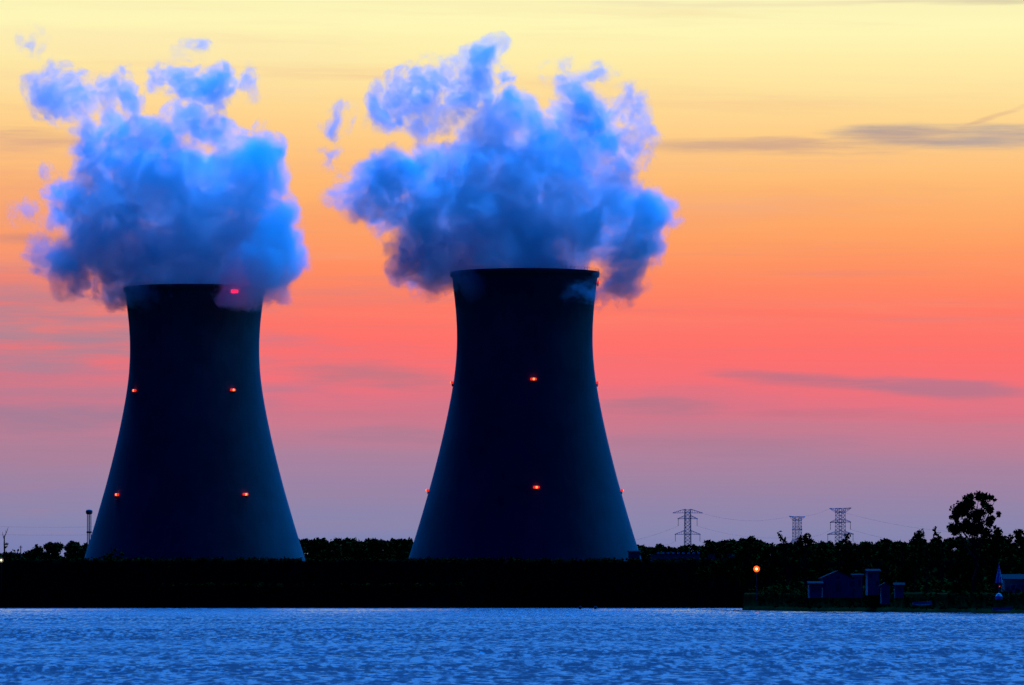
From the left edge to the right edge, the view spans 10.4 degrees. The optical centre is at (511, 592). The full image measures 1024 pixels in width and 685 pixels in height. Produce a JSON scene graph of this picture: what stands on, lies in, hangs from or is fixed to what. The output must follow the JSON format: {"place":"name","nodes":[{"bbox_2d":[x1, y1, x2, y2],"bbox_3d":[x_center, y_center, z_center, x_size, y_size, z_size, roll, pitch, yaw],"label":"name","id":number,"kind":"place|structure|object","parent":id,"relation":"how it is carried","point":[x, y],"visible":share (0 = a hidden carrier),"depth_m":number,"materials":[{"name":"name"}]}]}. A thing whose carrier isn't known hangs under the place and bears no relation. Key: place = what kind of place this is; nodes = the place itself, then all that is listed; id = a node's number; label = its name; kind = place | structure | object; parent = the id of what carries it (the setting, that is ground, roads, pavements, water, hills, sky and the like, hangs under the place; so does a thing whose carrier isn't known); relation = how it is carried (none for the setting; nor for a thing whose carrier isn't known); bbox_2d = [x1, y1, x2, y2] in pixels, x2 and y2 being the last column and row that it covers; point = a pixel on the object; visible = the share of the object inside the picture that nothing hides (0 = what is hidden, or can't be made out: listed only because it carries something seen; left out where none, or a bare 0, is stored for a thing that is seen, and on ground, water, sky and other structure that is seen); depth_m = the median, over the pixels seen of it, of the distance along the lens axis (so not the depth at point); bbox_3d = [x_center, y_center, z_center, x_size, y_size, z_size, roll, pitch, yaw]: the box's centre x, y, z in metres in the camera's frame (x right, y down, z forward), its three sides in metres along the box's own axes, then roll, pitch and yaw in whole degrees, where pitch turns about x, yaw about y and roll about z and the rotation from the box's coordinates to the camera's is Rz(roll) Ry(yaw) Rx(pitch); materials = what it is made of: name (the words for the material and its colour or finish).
{"place":"outdoors","nodes":[
{"label":"outdoors","id":0,"kind":"place"},
{"bbox_2d":[0,608,1023,684],"bbox_3d":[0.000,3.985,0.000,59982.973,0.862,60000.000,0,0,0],"label":"water","id":1,"kind":"structure","parent":0,"point":[388,646],"depth_m":405.13,"materials":[{"name":"blue liquid"}]},
{"bbox_2d":[0,559,1023,607],"bbox_3d":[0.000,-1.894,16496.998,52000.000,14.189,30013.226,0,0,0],"label":"ground","id":2,"kind":"structure","parent":0,"point":[244,597],"depth_m":1503.61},
{"bbox_2d":[0,558,3,590],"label":"lamp post","id":3,"kind":"object","parent":2,"relation":"on","point":[1,560],"visible":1,"depth_m":1503.92,"materials":[{"name":"metal"}]},
{"bbox_2d":[2,529,8,558],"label":"bare tree","id":4,"kind":"object","parent":2,"relation":"on","point":[7,544],"visible":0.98,"depth_m":1526.86,"materials":[{"name":"grey plant"}]},
{"bbox_2d":[0,540,88,560],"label":"wood","id":5,"kind":"object","parent":2,"relation":"on","point":[73,549],"visible":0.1,"depth_m":2655.90,"materials":[{"name":"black plant"}]},
{"bbox_2d":[86,509,92,547],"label":"water tower","id":6,"kind":"structure","parent":2,"relation":"on","point":[89,512],"depth_m":2599.16,"materials":[{"name":"metal"}]},
{"bbox_2d":[101,547,123,559],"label":"bush","id":7,"kind":"object","parent":2,"relation":"on","point":[112,553],"visible":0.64,"depth_m":1531.01,"materials":[{"name":"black plant"}]},
{"bbox_2d":[84,281,305,560],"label":"cooling tower","id":8,"kind":"structure","parent":2,"relation":"on","point":[194,472],"depth_m":2491.94,"materials":[{"name":"concrete"}]},
{"bbox_2d":[299,537,413,560],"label":"wood","id":9,"kind":"object","parent":2,"relation":"on","point":[348,548],"visible":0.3,"depth_m":2657.33,"materials":[{"name":"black plant"}]},
{"bbox_2d":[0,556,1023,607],"bbox_3d":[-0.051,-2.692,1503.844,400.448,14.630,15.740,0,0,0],"label":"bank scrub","id":10,"kind":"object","parent":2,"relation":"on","point":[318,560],"visible":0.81,"depth_m":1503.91,"materials":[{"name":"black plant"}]},
{"bbox_2d":[409,265,640,560],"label":"cooling tower","id":11,"kind":"structure","parent":2,"relation":"on","point":[524,468],"depth_m":2370.87,"materials":[{"name":"concrete"}]},
{"bbox_2d":[627,550,640,558],"bbox_3d":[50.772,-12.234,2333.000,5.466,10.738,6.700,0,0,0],"label":"site hut","id":12,"kind":"object","parent":2,"relation":"on","point":[635,554],"visible":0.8,"depth_m":2330.00,"materials":[{"name":"blue"}]},
{"bbox_2d":[673,509,701,548],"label":"pylon","id":13,"kind":"object","parent":2,"relation":"on","point":[685,518],"visible":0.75,"depth_m":2699.23,"materials":[{"name":"metal"}]},
{"bbox_2d":[650,552,734,560],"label":"plant building","id":14,"kind":"structure","parent":2,"relation":"on","point":[688,555],"depth_m":2050.00,"materials":[{"name":"paint"}]},
{"bbox_2d":[695,542,723,586],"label":"tree","id":15,"kind":"object","parent":2,"relation":"on","point":[703,572],"visible":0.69,"depth_m":1399.45,"materials":[{"name":"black plant"}]},
{"bbox_2d":[708,539,737,585],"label":"tree","id":16,"kind":"object","parent":2,"relation":"on","point":[718,569],"visible":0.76,"depth_m":1349.51,"materials":[{"name":"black plant"}]},
{"bbox_2d":[727,538,752,585],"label":"tree","id":17,"kind":"object","parent":2,"relation":"on","point":[737,557],"visible":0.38,"depth_m":1328.76,"materials":[{"name":"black plant"}]},
{"bbox_2d":[789,516,804,542],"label":"pylon","id":18,"kind":"object","parent":2,"relation":"on","point":[795,528],"visible":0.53,"depth_m":2949.21,"materials":[{"name":"metal"}]},
{"bbox_2d":[637,537,1023,560],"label":"wood","id":19,"kind":"object","parent":2,"relation":"on","point":[660,548],"visible":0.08,"depth_m":2475.23,"materials":[{"name":"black plant"}]},
{"bbox_2d":[827,508,852,549],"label":"pylon","id":20,"kind":"object","parent":2,"relation":"on","point":[839,523],"visible":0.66,"depth_m":2619.58,"materials":[{"name":"metal"}]},
{"bbox_2d":[0,0,1023,556],"label":"sky","id":21,"kind":"structure","parent":0,"point":[801,222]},
{"bbox_2d":[835,533,859,574],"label":"tree","id":22,"kind":"object","parent":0,"point":[852,560],"visible":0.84,"depth_m":1149.40,"materials":[{"name":"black plant"}]},
{"bbox_2d":[742,592,1023,612],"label":"shore point","id":23,"kind":"structure","parent":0,"point":[750,602],"depth_m":1152.99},
{"bbox_2d":[733,536,763,586],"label":"tree","id":24,"kind":"object","parent":23,"relation":"on","point":[746,565],"visible":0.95,"depth_m":1239.31,"materials":[{"name":"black plant"}]},
{"bbox_2d":[753,565,759,600],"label":"lamp post","id":25,"kind":"object","parent":23,"relation":"on","point":[756,568],"visible":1,"depth_m":1200.21,"materials":[{"name":"metal"}]},
{"bbox_2d":[754,542,785,585],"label":"tree","id":26,"kind":"object","parent":23,"relation":"on","point":[770,569],"visible":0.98,"depth_m":1228.61,"materials":[{"name":"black plant"}]},
{"bbox_2d":[777,531,794,584],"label":"tree","id":27,"kind":"object","parent":23,"relation":"on","point":[785,548],"visible":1,"depth_m":1149.90,"materials":[{"name":"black plant"}]},
{"bbox_2d":[790,533,820,584],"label":"tree","id":28,"kind":"object","parent":23,"relation":"on","point":[804,570],"visible":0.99,"depth_m":1149.72,"materials":[{"name":"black plant"}]},
{"bbox_2d":[806,581,823,597],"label":"garage","id":29,"kind":"structure","parent":23,"relation":"on","point":[814,589],"depth_m":1120.00,"materials":[{"name":"blue"}]},
{"bbox_2d":[811,585,819,591],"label":"door","id":30,"kind":"structure","parent":29,"relation":"in","point":[814,588],"depth_m":1119.86,"materials":[{"name":"metal"}]},
{"bbox_2d":[807,542,841,580],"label":"tree","id":31,"kind":"object","parent":23,"relation":"on","point":[826,555],"visible":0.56,"depth_m":1219.44,"materials":[{"name":"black plant"}]},
{"bbox_2d":[818,571,855,597],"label":"cottage","id":32,"kind":"structure","parent":23,"relation":"on","point":[837,584],"depth_m":1125.00,"materials":[{"name":"blue"}]},
{"bbox_2d":[836,582,840,591],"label":"door","id":33,"kind":"structure","parent":32,"relation":"in","point":[838,584],"depth_m":1124.79,"materials":[{"name":"metal"}]},
{"bbox_2d":[849,580,855,586],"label":"window","id":34,"kind":"structure","parent":32,"relation":"in","point":[852,583],"depth_m":1125.06,"materials":[{"name":"blue glass"}]},
{"bbox_2d":[850,574,863,597],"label":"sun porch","id":35,"kind":"object","parent":32,"relation":"attached to","point":[857,591],"visible":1,"depth_m":1127.00,"materials":[{"name":"blue"}]},
{"bbox_2d":[857,579,861,586],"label":"window","id":36,"kind":"structure","parent":35,"relation":"in","point":[859,581],"depth_m":1126.99,"materials":[{"name":"blue glass"}]},
{"bbox_2d":[856,541,879,589],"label":"tree","id":37,"kind":"object","parent":23,"relation":"on","point":[866,547],"visible":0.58,"depth_m":1209.12,"materials":[{"name":"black plant"}]},
{"bbox_2d":[744,577,1000,593],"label":"point scrub","id":38,"kind":"object","parent":23,"relation":"on","point":[939,587],"visible":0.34,"depth_m":1184.19,"materials":[{"name":"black plant"}]},
{"bbox_2d":[864,569,880,594],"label":"house","id":39,"kind":"structure","parent":23,"relation":"on","point":[872,581],"depth_m":1165.00,"materials":[{"name":"blue"}]},
{"bbox_2d":[871,538,899,584],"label":"tree","id":40,"kind":"object","parent":23,"relation":"on","point":[889,578],"visible":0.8,"depth_m":1179.58,"materials":[{"name":"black plant"}]},
{"bbox_2d":[879,583,891,603],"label":"shed","id":41,"kind":"structure","parent":23,"relation":"on","point":[884,593],"depth_m":1095.00,"materials":[{"name":"blue"}]},
{"bbox_2d":[884,590,887,597],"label":"door","id":42,"kind":"structure","parent":41,"relation":"in","point":[885,591],"depth_m":1094.98,"materials":[{"name":"metal"}]},
{"bbox_2d":[776,567,1000,592],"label":"point scrub","id":43,"kind":"object","parent":23,"relation":"on","point":[802,582],"visible":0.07,"depth_m":1226.04,"materials":[{"name":"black plant"}]},
{"bbox_2d":[757,590,1023,606],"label":"point scrub","id":44,"kind":"object","parent":23,"relation":"on","point":[966,600],"visible":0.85,"depth_m":1142.84,"materials":[{"name":"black plant"}]},
{"bbox_2d":[757,588,1023,597],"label":"point scrub","id":45,"kind":"object","parent":23,"relation":"on","point":[863,592],"visible":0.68,"depth_m":1225.48,"materials":[{"name":"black plant"}]},
{"bbox_2d":[892,583,904,597],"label":"shed","id":46,"kind":"structure","parent":23,"relation":"on","point":[898,590],"depth_m":1120.00,"materials":[{"name":"blue"}]},
{"bbox_2d":[888,541,918,587],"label":"tree","id":47,"kind":"object","parent":23,"relation":"on","point":[905,575],"visible":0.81,"depth_m":1189.48,"materials":[{"name":"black plant"}]},
{"bbox_2d":[906,532,929,591],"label":"tree","id":48,"kind":"object","parent":23,"relation":"on","point":[913,562],"visible":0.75,"depth_m":1159.23,"materials":[{"name":"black plant"}]},
{"bbox_2d":[913,601,931,604],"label":"rowing boat","id":49,"kind":"object","parent":23,"relation":"on","point":[923,603],"visible":1,"depth_m":1079.54,"materials":[{"name":"paint"}]},
{"bbox_2d":[913,529,933,592],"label":"tree","id":50,"kind":"object","parent":23,"relation":"on","point":[920,553],"visible":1,"depth_m":1140.01,"materials":[{"name":"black plant"}]},
{"bbox_2d":[932,526,945,584],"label":"tree","id":51,"kind":"object","parent":23,"relation":"on","point":[938,551],"visible":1,"depth_m":1120.02,"materials":[{"name":"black plant"}]},
{"bbox_2d":[944,536,976,592],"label":"tree","id":52,"kind":"object","parent":23,"relation":"on","point":[960,556],"visible":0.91,"depth_m":1133.92,"materials":[{"name":"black plant"}]},
{"bbox_2d":[946,490,1002,591],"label":"tree","id":53,"kind":"object","parent":23,"relation":"on","point":[974,527],"visible":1,"depth_m":1119.62,"materials":[{"name":"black plant"}]},
{"bbox_2d":[963,539,993,592],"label":"tree","id":54,"kind":"object","parent":23,"relation":"on","point":[970,571],"visible":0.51,"depth_m":1133.86,"materials":[{"name":"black plant"}]},
{"bbox_2d":[981,533,1010,592],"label":"tree","id":55,"kind":"object","parent":23,"relation":"on","point":[992,569],"visible":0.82,"depth_m":1119.27,"materials":[{"name":"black plant"}]},
{"bbox_2d":[995,565,1002,598],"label":"pointed canopy","id":56,"kind":"object","parent":23,"relation":"on","point":[998,580],"visible":1,"depth_m":1081.60,"materials":[{"name":"blue fabric"}]},
{"bbox_2d":[992,607,1011,610],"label":"rowing boat","id":57,"kind":"object","parent":23,"relation":"on","point":[1001,608],"visible":1,"depth_m":1051.57,"materials":[{"name":"paint"}]},
{"bbox_2d":[1001,574,1023,593],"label":"boathouse","id":58,"kind":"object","parent":23,"relation":"on","point":[1012,582],"visible":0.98,"depth_m":1085.00,"materials":[{"name":"blue"}]},
{"bbox_2d":[1005,529,1019,573],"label":"tree","id":59,"kind":"object","parent":23,"relation":"on","point":[1011,549],"visible":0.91,"depth_m":1119.66,"materials":[{"name":"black plant"}]},
{"bbox_2d":[1009,529,1023,573],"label":"tree","id":60,"kind":"object","parent":23,"relation":"on","point":[1017,554],"visible":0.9,"depth_m":1109.86,"materials":[{"name":"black plant"}]}
]}

